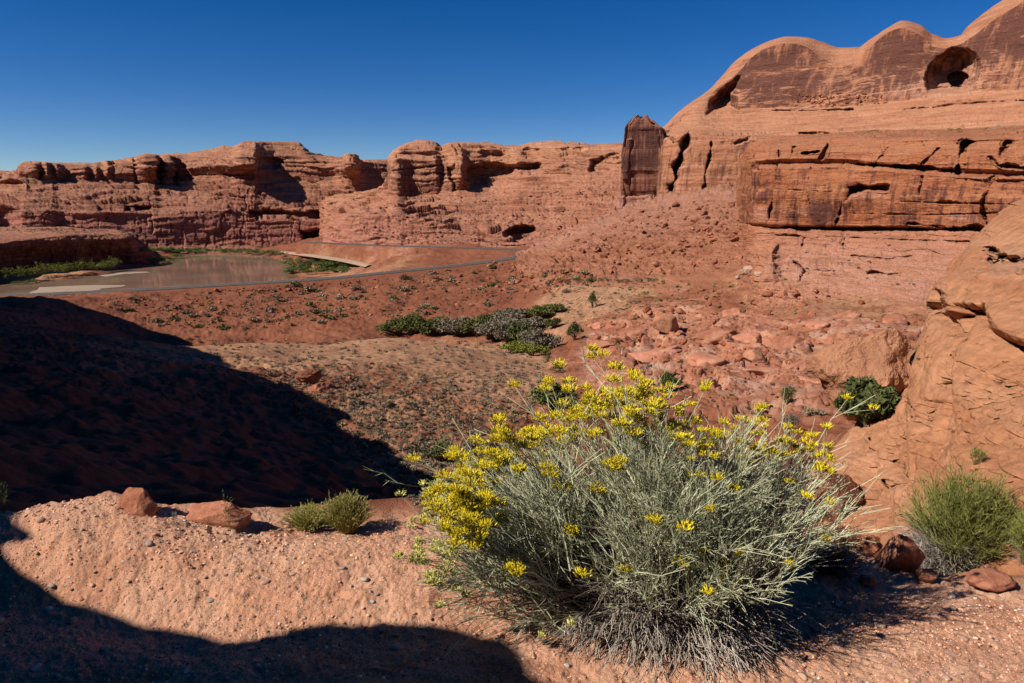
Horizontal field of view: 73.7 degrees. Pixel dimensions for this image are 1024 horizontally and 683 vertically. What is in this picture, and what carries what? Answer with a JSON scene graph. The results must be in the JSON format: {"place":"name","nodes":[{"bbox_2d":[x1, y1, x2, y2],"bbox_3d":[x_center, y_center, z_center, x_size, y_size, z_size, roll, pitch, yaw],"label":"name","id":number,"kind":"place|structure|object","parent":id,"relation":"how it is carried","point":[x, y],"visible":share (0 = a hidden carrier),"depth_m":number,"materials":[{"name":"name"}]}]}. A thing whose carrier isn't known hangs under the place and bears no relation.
{"place":"outdoors","nodes":[
{"label":"outdoors","id":0,"kind":"place"},
{"bbox_2d":[0,252,299,293],"bbox_3d":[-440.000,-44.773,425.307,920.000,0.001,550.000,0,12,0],"label":"river","id":1,"kind":"structure","parent":0,"point":[202,269],"depth_m":400.40,"materials":[{"name":"liquid"}]},
{"bbox_2d":[0,242,520,295],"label":"road","id":2,"kind":"structure","parent":0,"point":[297,280],"depth_m":283.36,"materials":[{"name":"asphalt"}]},
{"bbox_2d":[281,251,371,266],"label":"dirt path","id":3,"kind":"structure","parent":0,"point":[359,263],"depth_m":405.98,"materials":[{"name":"soil"}]},
{"bbox_2d":[0,0,1001,170],"label":"sky","id":4,"kind":"structure","parent":0,"point":[84,81],"materials":[{"name":"blue"}]},
{"bbox_2d":[0,234,1023,682],"bbox_3d":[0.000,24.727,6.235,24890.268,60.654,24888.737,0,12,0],"label":"ground","id":5,"kind":"structure","parent":0,"point":[102,400],"depth_m":16.41,"materials":[{"name":"soil"}]},
{"bbox_2d":[0,482,8,511],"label":"weed","id":6,"kind":"object","parent":5,"relation":"on","point":[1,495],"visible":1,"depth_m":3.10,"materials":[{"name":"green plant"}]},
{"bbox_2d":[27,267,40,275],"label":"bank bush","id":7,"kind":"object","parent":5,"relation":"on","point":[36,272],"visible":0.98,"depth_m":368.59,"materials":[{"name":"green plant"}]},
{"bbox_2d":[29,663,40,671],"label":"pebble","id":8,"kind":"object","parent":5,"relation":"on","point":[37,666],"visible":1,"depth_m":2.35,"materials":[{"name":"grey stone"}]},
{"bbox_2d":[43,606,53,611],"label":"pebble","id":9,"kind":"object","parent":5,"relation":"on","point":[48,608],"visible":1,"depth_m":2.69,"materials":[{"name":"grey stone"}]},
{"bbox_2d":[49,261,63,272],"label":"bank bush","id":10,"kind":"object","parent":5,"relation":"on","point":[55,268],"visible":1,"depth_m":377.84,"materials":[{"name":"green plant"}]},
{"bbox_2d":[67,616,77,624],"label":"pebble","id":11,"kind":"object","parent":5,"relation":"on","point":[72,620],"visible":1,"depth_m":2.64,"materials":[{"name":"stone"}]},
{"bbox_2d":[0,226,160,274],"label":"butte","id":12,"kind":"object","parent":5,"relation":"on","point":[26,249],"visible":0.62,"depth_m":417.91,"materials":[{"name":"stone"}]},
{"bbox_2d":[87,262,104,269],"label":"bank bush","id":13,"kind":"object","parent":5,"relation":"on","point":[99,265],"visible":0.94,"depth_m":400.73,"materials":[{"name":"green plant"}]},
{"bbox_2d":[99,644,110,651],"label":"pebble","id":14,"kind":"object","parent":5,"relation":"on","point":[104,647],"visible":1,"depth_m":2.48,"materials":[{"name":"stone"}]},
{"bbox_2d":[119,487,159,516],"bbox_3d":[-1.713,0.758,3.141,0.177,0.186,0.114,6,14,26],"label":"rock","id":15,"kind":"object","parent":5,"relation":"on","point":[135,501],"visible":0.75,"depth_m":3.10,"materials":[{"name":"stone"}]},
{"bbox_2d":[0,141,387,253],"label":"mesa","id":16,"kind":"structure","parent":5,"relation":"on","point":[269,169],"depth_m":572.22,"materials":[{"name":"stone"}]},
{"bbox_2d":[185,500,252,529],"bbox_3d":[-1.381,0.825,3.204,0.337,0.167,0.149,2,12,7],"label":"rock","id":17,"kind":"object","parent":5,"relation":"on","point":[209,513],"visible":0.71,"depth_m":3.15,"materials":[{"name":"stone"}]},
{"bbox_2d":[220,493,232,528],"bbox_3d":[-1.300,0.761,3.107,0.062,0.199,0.090,-8,15,-34],"label":"weed","id":18,"kind":"object","parent":5,"relation":"on","point":[229,503],"visible":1,"depth_m":3.10,"materials":[{"name":"green plant"}]},
{"bbox_2d":[278,500,328,533],"bbox_3d":[-0.970,0.845,3.278,0.282,0.120,0.286,-8,15,-31],"label":"broom shrub","id":19,"kind":"object","parent":5,"relation":"on","point":[311,519],"visible":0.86,"depth_m":3.26,"materials":[{"name":"green plant"}]},
{"bbox_2d":[295,368,322,383],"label":"boulder","id":20,"kind":"object","parent":5,"relation":"on","point":[312,376],"visible":0.89,"depth_m":67.21,"materials":[{"name":"stone"}]},
{"bbox_2d":[308,382,330,393],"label":"boulder","id":21,"kind":"object","parent":5,"relation":"on","point":[318,388],"visible":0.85,"depth_m":57.87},
{"bbox_2d":[315,488,375,533],"bbox_3d":[-0.777,0.802,3.209,0.256,0.210,0.285,-11,17,-41],"label":"broom shrub","id":22,"kind":"object","parent":5,"relation":"on","point":[345,514],"visible":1,"depth_m":3.19,"materials":[{"name":"green plant"}]},
{"bbox_2d":[378,623,385,631],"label":"pebble","id":23,"kind":"object","parent":5,"relation":"on","point":[381,627],"visible":1,"depth_m":2.59,"materials":[{"name":"stone"}]},
{"bbox_2d":[381,512,395,530],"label":"weed","id":24,"kind":"object","parent":5,"relation":"on","point":[387,521],"visible":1,"depth_m":3.23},
{"bbox_2d":[374,317,413,334],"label":"wash bush","id":25,"kind":"object","parent":5,"relation":"on","point":[395,325],"visible":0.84,"depth_m":206.22,"materials":[{"name":"green plant"}]},
{"bbox_2d":[389,644,399,650],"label":"pebble","id":26,"kind":"object","parent":5,"relation":"on","point":[392,647],"visible":1,"depth_m":2.47,"materials":[{"name":"stone"}]},
{"bbox_2d":[399,460,409,466],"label":"shrub","id":27,"kind":"object","parent":5,"relation":"on","point":[405,464],"visible":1,"depth_m":27.71,"materials":[{"name":"grey plant"}]},
{"bbox_2d":[399,311,425,334],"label":"wash bush","id":28,"kind":"object","parent":5,"relation":"on","point":[413,318],"visible":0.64,"depth_m":207.03,"materials":[{"name":"green plant"}]},
{"bbox_2d":[412,314,447,333],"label":"wash bush","id":29,"kind":"object","parent":5,"relation":"on","point":[419,325],"visible":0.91,"depth_m":203.63,"materials":[{"name":"green plant"}]},
{"bbox_2d":[425,460,438,467],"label":"shrub","id":30,"kind":"object","parent":5,"relation":"on","point":[429,463],"visible":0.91,"depth_m":32.16,"materials":[{"name":"grey plant"}]},
{"bbox_2d":[420,441,456,460],"bbox_3d":[-3.754,5.702,35.111,1.872,1.044,1.378,0,12,0],"label":"bush","id":31,"kind":"object","parent":5,"relation":"on","point":[437,452],"visible":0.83,"depth_m":34.99,"materials":[{"name":"green plant"}]},
{"bbox_2d":[429,318,450,334],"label":"wash bush","id":32,"kind":"object","parent":5,"relation":"on","point":[440,330],"visible":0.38,"depth_m":203.96,"materials":[{"name":"grey plant"}]},
{"bbox_2d":[443,315,471,335],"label":"wash bush","id":33,"kind":"object","parent":5,"relation":"on","point":[452,325],"visible":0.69,"depth_m":199.57,"materials":[{"name":"grey plant"}]},
{"bbox_2d":[2,180,917,507],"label":"ground cover","id":34,"kind":"object","parent":5,"relation":"on","point":[356,434],"visible":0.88,"depth_m":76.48,"materials":[{"name":"green plant"}]},
{"bbox_2d":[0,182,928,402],"bbox_3d":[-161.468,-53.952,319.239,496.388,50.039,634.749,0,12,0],"label":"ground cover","id":35,"kind":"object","parent":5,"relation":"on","point":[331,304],"visible":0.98,"depth_m":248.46,"materials":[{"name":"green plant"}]},
{"bbox_2d":[319,140,622,247],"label":"mesa","id":36,"kind":"structure","parent":5,"relation":"on","point":[432,172],"depth_m":473.38,"materials":[{"name":"stone"}]},
{"bbox_2d":[553,205,564,213],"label":"boulder","id":37,"kind":"object","parent":36,"relation":"on","point":[557,208],"visible":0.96,"depth_m":440.59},
{"bbox_2d":[458,318,485,336],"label":"wash bush","id":38,"kind":"object","parent":5,"relation":"on","point":[467,324],"visible":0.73,"depth_m":196.38,"materials":[{"name":"green plant"}]},
{"bbox_2d":[459,437,496,466],"bbox_3d":[-1.588,5.271,32.263,2.110,1.504,2.068,0,12,0],"label":"bush","id":39,"kind":"object","parent":5,"relation":"on","point":[472,446],"visible":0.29,"depth_m":32.01,"materials":[{"name":"grey plant"}]},
{"bbox_2d":[472,312,499,322],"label":"wash bush","id":40,"kind":"object","parent":5,"relation":"on","point":[483,316],"visible":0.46,"depth_m":213.16,"materials":[{"name":"green plant"}]},
{"bbox_2d":[474,318,505,339],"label":"wash bush","id":41,"kind":"object","parent":5,"relation":"on","point":[486,329],"visible":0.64,"depth_m":186.80,"materials":[{"name":"grey plant"}]},
{"bbox_2d":[492,308,508,316],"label":"wash bush","id":42,"kind":"object","parent":5,"relation":"on","point":[498,311],"visible":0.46,"depth_m":218.79,"materials":[{"name":"grey plant"}]},
{"bbox_2d":[491,319,519,342],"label":"wash bush","id":43,"kind":"object","parent":5,"relation":"on","point":[501,332],"visible":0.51,"depth_m":182.63,"materials":[{"name":"grey plant"}]},
{"bbox_2d":[493,314,523,321],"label":"wash bush","id":44,"kind":"object","parent":5,"relation":"on","point":[508,317],"visible":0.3,"depth_m":202.86,"materials":[{"name":"grey plant"}]},
{"bbox_2d":[93,92,931,408],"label":"rubble","id":45,"kind":"object","parent":5,"relation":"on","point":[527,280],"visible":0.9,"depth_m":253.51,"materials":[{"name":"stone"}]},
{"bbox_2d":[500,340,527,352],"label":"wash bush","id":46,"kind":"object","parent":5,"relation":"on","point":[512,345],"visible":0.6,"depth_m":170.53,"materials":[{"name":"green plant"}]},
{"bbox_2d":[504,307,531,318],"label":"wash bush","id":47,"kind":"object","parent":5,"relation":"on","point":[520,312],"visible":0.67,"depth_m":211.34,"materials":[{"name":"grey plant"}]},
{"bbox_2d":[505,321,546,340],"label":"wash bush","id":48,"kind":"object","parent":5,"relation":"on","point":[514,330],"visible":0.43,"depth_m":177.22,"materials":[{"name":"green plant"}]},
{"bbox_2d":[517,315,546,329],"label":"wash bush","id":49,"kind":"object","parent":5,"relation":"on","point":[535,321],"visible":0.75,"depth_m":190.02,"materials":[{"name":"grey plant"}]},
{"bbox_2d":[514,344,551,355],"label":"wash bush","id":50,"kind":"object","parent":5,"relation":"on","point":[533,349],"visible":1,"depth_m":157.24,"materials":[{"name":"green plant"}]},
{"bbox_2d":[516,327,563,347],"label":"wash bush","id":51,"kind":"object","parent":5,"relation":"on","point":[533,337],"visible":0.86,"depth_m":166.22,"materials":[{"name":"grey plant"}]},
{"bbox_2d":[526,304,554,316],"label":"wash bush","id":52,"kind":"object","parent":5,"relation":"on","point":[541,311],"visible":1,"depth_m":207.59,"materials":[{"name":"green plant"}]},
{"bbox_2d":[542,317,561,328],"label":"wash bush","id":53,"kind":"object","parent":5,"relation":"on","point":[551,322],"visible":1,"depth_m":188.86,"materials":[{"name":"green plant"}]},
{"bbox_2d":[541,303,564,310],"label":"wash bush","id":54,"kind":"object","parent":5,"relation":"on","point":[557,307],"visible":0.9,"depth_m":211.36,"materials":[{"name":"green plant"}]},
{"bbox_2d":[528,382,581,407],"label":"bush","id":55,"kind":"object","parent":5,"relation":"on","point":[540,397],"visible":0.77,"depth_m":67.46,"materials":[{"name":"green plant"}]},
{"bbox_2d":[548,365,563,372],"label":"bush","id":56,"kind":"object","parent":5,"relation":"on","point":[555,368],"visible":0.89,"depth_m":123.71,"materials":[{"name":"grey plant"}]},
{"bbox_2d":[566,321,583,339],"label":"juniper tree","id":57,"kind":"object","parent":5,"relation":"on","point":[574,327],"visible":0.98,"depth_m":166.69,"materials":[{"name":"green plant"}]},
{"bbox_2d":[587,292,597,307],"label":"juniper tree","id":58,"kind":"object","parent":5,"relation":"on","point":[593,298],"visible":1,"depth_m":208.48,"materials":[{"name":"green plant"}]},
{"bbox_2d":[587,321,604,328],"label":"flat rock","id":59,"kind":"object","parent":5,"relation":"on","point":[598,325],"visible":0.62,"depth_m":181.10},
{"bbox_2d":[586,338,616,347],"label":"flat rock","id":60,"kind":"object","parent":5,"relation":"on","point":[602,343],"visible":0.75,"depth_m":146.03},
{"bbox_2d":[607,358,640,369],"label":"flat rock","id":61,"kind":"object","parent":5,"relation":"on","point":[629,363],"visible":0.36,"depth_m":109.07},
{"bbox_2d":[365,323,900,682],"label":"rabbitbrush","id":62,"kind":"object","parent":5,"relation":"on","point":[711,534],"visible":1,"depth_m":2.42,"materials":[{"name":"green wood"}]},
{"bbox_2d":[619,327,647,336],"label":"flat rock","id":63,"kind":"object","parent":5,"relation":"on","point":[633,331],"visible":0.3,"depth_m":157.13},
{"bbox_2d":[628,346,682,362],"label":"flat rock","id":64,"kind":"object","parent":5,"relation":"on","point":[644,356],"visible":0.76,"depth_m":115.98,"materials":[{"name":"stone"}]},
{"bbox_2d":[661,356,669,363],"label":"rock","id":65,"kind":"object","parent":5,"relation":"on","point":[665,359],"visible":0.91,"depth_m":110.39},
{"bbox_2d":[653,315,678,333],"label":"boulder","id":66,"kind":"object","parent":5,"relation":"on","point":[667,324],"visible":0.91,"depth_m":139.92,"materials":[{"name":"stone"}]},
{"bbox_2d":[652,369,679,377],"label":"flat rock","id":67,"kind":"object","parent":5,"relation":"on","point":[657,372],"visible":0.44,"depth_m":95.40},
{"bbox_2d":[656,371,683,390],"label":"bush","id":68,"kind":"object","parent":5,"relation":"on","point":[667,377],"visible":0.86,"depth_m":83.00,"materials":[{"name":"green plant"}]},
{"bbox_2d":[686,352,729,366],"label":"flat rock","id":69,"kind":"object","parent":5,"relation":"on","point":[696,359],"visible":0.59,"depth_m":98.41,"materials":[{"name":"stone"}]},
{"bbox_2d":[692,326,739,344],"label":"flat rock","id":70,"kind":"object","parent":5,"relation":"on","point":[714,335],"visible":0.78,"depth_m":126.19,"materials":[{"name":"stone"}]},
{"bbox_2d":[722,308,745,316],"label":"flat rock","id":71,"kind":"object","parent":5,"relation":"on","point":[733,311],"visible":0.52,"depth_m":153.84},
{"bbox_2d":[732,332,760,343],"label":"flat rock","id":72,"kind":"object","parent":5,"relation":"on","point":[751,337],"visible":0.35,"depth_m":120.63,"materials":[{"name":"stone"}]},
{"bbox_2d":[742,350,766,362],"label":"boulder","id":73,"kind":"object","parent":5,"relation":"on","point":[752,356],"visible":0.88,"depth_m":93.28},
{"bbox_2d":[742,367,779,375],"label":"flat rock","id":74,"kind":"object","parent":5,"relation":"on","point":[761,371],"visible":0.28,"depth_m":83.20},
{"bbox_2d":[755,316,778,322],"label":"flat rock","id":75,"kind":"object","parent":5,"relation":"on","point":[759,319],"visible":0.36,"depth_m":137.55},
{"bbox_2d":[770,335,805,350],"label":"flat rock","id":76,"kind":"object","parent":5,"relation":"on","point":[781,343],"visible":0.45,"depth_m":110.65,"materials":[{"name":"stone"}]},
{"bbox_2d":[780,385,796,404],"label":"bush","id":77,"kind":"object","parent":5,"relation":"on","point":[787,395],"visible":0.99,"depth_m":49.54,"materials":[{"name":"green plant"}]},
{"bbox_2d":[779,413,800,428],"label":"bush","id":78,"kind":"object","parent":5,"relation":"on","point":[792,417],"visible":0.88,"depth_m":35.22,"materials":[{"name":"green plant"}]},
{"bbox_2d":[786,358,806,370],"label":"flat rock","id":79,"kind":"object","parent":5,"relation":"on","point":[801,365],"visible":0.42,"depth_m":76.56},
{"bbox_2d":[798,672,807,680],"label":"pebble","id":80,"kind":"object","parent":5,"relation":"on","point":[803,676],"visible":1,"depth_m":2.29,"materials":[{"name":"stone"}]},
{"bbox_2d":[798,376,820,383],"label":"flat rock","id":81,"kind":"object","parent":5,"relation":"on","point":[815,380],"visible":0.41,"depth_m":65.32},
{"bbox_2d":[800,406,827,415],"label":"bush","id":82,"kind":"object","parent":5,"relation":"on","point":[808,410],"visible":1,"depth_m":39.16,"materials":[{"name":"grey plant"}]},
{"bbox_2d":[811,624,819,632],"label":"pebble","id":83,"kind":"object","parent":5,"relation":"on","point":[813,629],"visible":0.94,"depth_m":2.55,"materials":[{"name":"stone"}]},
{"bbox_2d":[805,321,830,329],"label":"flat rock","id":84,"kind":"object","parent":5,"relation":"on","point":[813,325],"visible":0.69,"depth_m":120.31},
{"bbox_2d":[796,541,866,579],"bbox_3d":[1.370,0.945,2.974,0.333,0.113,0.339,0,12,0],"label":"rock","id":85,"kind":"object","parent":5,"relation":"on","point":[836,571],"visible":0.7,"depth_m":2.93,"materials":[{"name":"stone"}]},
{"bbox_2d":[799,473,864,521],"bbox_3d":[2.311,1.153,4.935,0.482,0.393,0.277,-8,14,-31],"label":"rock","id":86,"kind":"object","parent":5,"relation":"on","point":[851,485],"visible":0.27,"depth_m":4.88,"materials":[{"name":"stone"}]},
{"bbox_2d":[815,519,871,549],"bbox_3d":[1.581,0.925,3.278,0.273,0.096,0.268,0,12,0],"label":"shrub","id":87,"kind":"object","parent":5,"relation":"on","point":[843,540],"visible":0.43,"depth_m":3.27,"materials":[{"name":"plant"}]},
{"bbox_2d":[830,310,861,318],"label":"flat rock","id":88,"kind":"object","parent":5,"relation":"on","point":[849,313],"visible":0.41,"depth_m":126.92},
{"bbox_2d":[805,328,910,420],"bbox_3d":[3.115,0.326,6.124,0.864,0.926,0.692,0,12,0],"label":"boulder","id":89,"kind":"object","parent":5,"relation":"on","point":[880,357],"visible":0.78,"depth_m":5.97,"materials":[{"name":"stone"}]},
{"bbox_2d":[833,375,900,426],"bbox_3d":[3.056,0.528,5.854,0.535,0.470,0.516,0,12,0],"label":"juniper bush","id":90,"kind":"object","parent":5,"relation":"on","point":[862,389],"visible":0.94,"depth_m":5.75,"materials":[{"name":"green plant"}]},
{"bbox_2d":[858,574,877,586],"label":"rock","id":91,"kind":"object","parent":5,"relation":"on","point":[868,580],"visible":0.96,"depth_m":2.88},
{"bbox_2d":[856,535,882,555],"bbox_3d":[1.686,0.969,3.218,0.104,0.114,0.083,0,12,0],"label":"rock","id":92,"kind":"object","parent":5,"relation":"on","point":[870,549],"visible":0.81,"depth_m":3.19,"materials":[{"name":"stone"}]},
{"bbox_2d":[873,621,885,627],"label":"pebble","id":93,"kind":"object","parent":5,"relation":"on","point":[878,624],"visible":1,"depth_m":2.58,"materials":[{"name":"stone"}]},
{"bbox_2d":[736,126,1023,308],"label":"stepped cliff","id":94,"kind":"structure","parent":5,"relation":"on","point":[929,205],"depth_m":160.16,"materials":[{"name":"stone"}]},
{"bbox_2d":[743,265,752,273],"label":"rock","id":95,"kind":"object","parent":94,"relation":"on","point":[748,269],"visible":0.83,"depth_m":178.26,"materials":[{"name":"stone"}]},
{"bbox_2d":[656,0,1023,195],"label":"rock dome ridge","id":96,"kind":"object","parent":94,"relation":"on","point":[921,77],"visible":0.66,"depth_m":273.50,"materials":[{"name":"stone"}]},
{"bbox_2d":[882,314,907,324],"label":"flat rock","id":97,"kind":"object","parent":5,"relation":"on","point":[900,319],"visible":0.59,"depth_m":112.85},
{"bbox_2d":[874,534,925,571],"bbox_3d":[1.741,0.951,3.072,0.171,0.218,0.165,-7,14,-28],"label":"rock","id":98,"kind":"object","parent":5,"relation":"on","point":[898,552],"visible":0.93,"depth_m":3.02,"materials":[{"name":"stone"}]},
{"bbox_2d":[779,198,1023,575],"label":"sandstone outcrop","id":99,"kind":"object","parent":5,"relation":"on","point":[962,393],"visible":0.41,"depth_m":5.04,"materials":[{"name":"stone"}]},
{"bbox_2d":[967,444,988,464],"bbox_3d":[2.694,0.661,3.954,0.116,0.122,0.115,0,12,0],"label":"broom shrub","id":100,"kind":"object","parent":99,"relation":"on","point":[974,452],"visible":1,"depth_m":3.96,"materials":[{"name":"green plant"}]},
{"bbox_2d":[914,568,937,582],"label":"rock","id":101,"kind":"object","parent":5,"relation":"on","point":[926,575],"visible":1,"depth_m":2.96,"materials":[{"name":"stone"}]},
{"bbox_2d":[880,453,1023,575],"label":"broom shrub","id":102,"kind":"object","parent":5,"relation":"on","point":[960,535],"visible":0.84,"depth_m":3.39,"materials":[{"name":"green plant"}]},
{"bbox_2d":[963,568,1015,591],"bbox_3d":[2.049,1.030,2.929,0.195,0.075,0.168,-9,15,-36],"label":"rock","id":103,"kind":"object","parent":5,"relation":"on","point":[992,579],"visible":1,"depth_m":2.90,"materials":[{"name":"stone"}]},
{"bbox_2d":[999,508,1023,565],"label":"broom shrub","id":104,"kind":"object","parent":5,"relation":"on","point":[1017,535],"visible":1,"depth_m":3.14,"materials":[{"name":"green plant"}]},
{"bbox_2d":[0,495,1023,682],"bbox_3d":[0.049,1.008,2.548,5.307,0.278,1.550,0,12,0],"label":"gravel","id":105,"kind":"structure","parent":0,"point":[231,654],"depth_m":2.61,"materials":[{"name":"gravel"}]},
{"bbox_2d":[514,182,744,294],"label":"talus slope","id":106,"kind":"structure","parent":0,"point":[724,195],"depth_m":264.51,"materials":[{"name":"stone"}]},
{"bbox_2d":[613,115,666,210],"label":"rock pinnacle","id":107,"kind":"object","parent":106,"relation":"on","point":[645,136],"visible":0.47,"depth_m":304.32,"materials":[{"name":"stone"}]},
{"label":"mud bank","id":108,"kind":"structure","parent":0,"visible":0},
{"bbox_2d":[30,285,124,292],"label":"sand bar","id":109,"kind":"object","parent":108,"relation":"on","point":[69,288],"visible":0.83,"depth_m":341.69,"materials":[{"name":"sand"}]},
{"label":"mud bank","id":110,"kind":"structure","parent":0,"visible":0},
{"bbox_2d":[97,272,147,276],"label":"sand bar","id":111,"kind":"object","parent":110,"relation":"on","point":[110,274],"visible":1,"depth_m":403.63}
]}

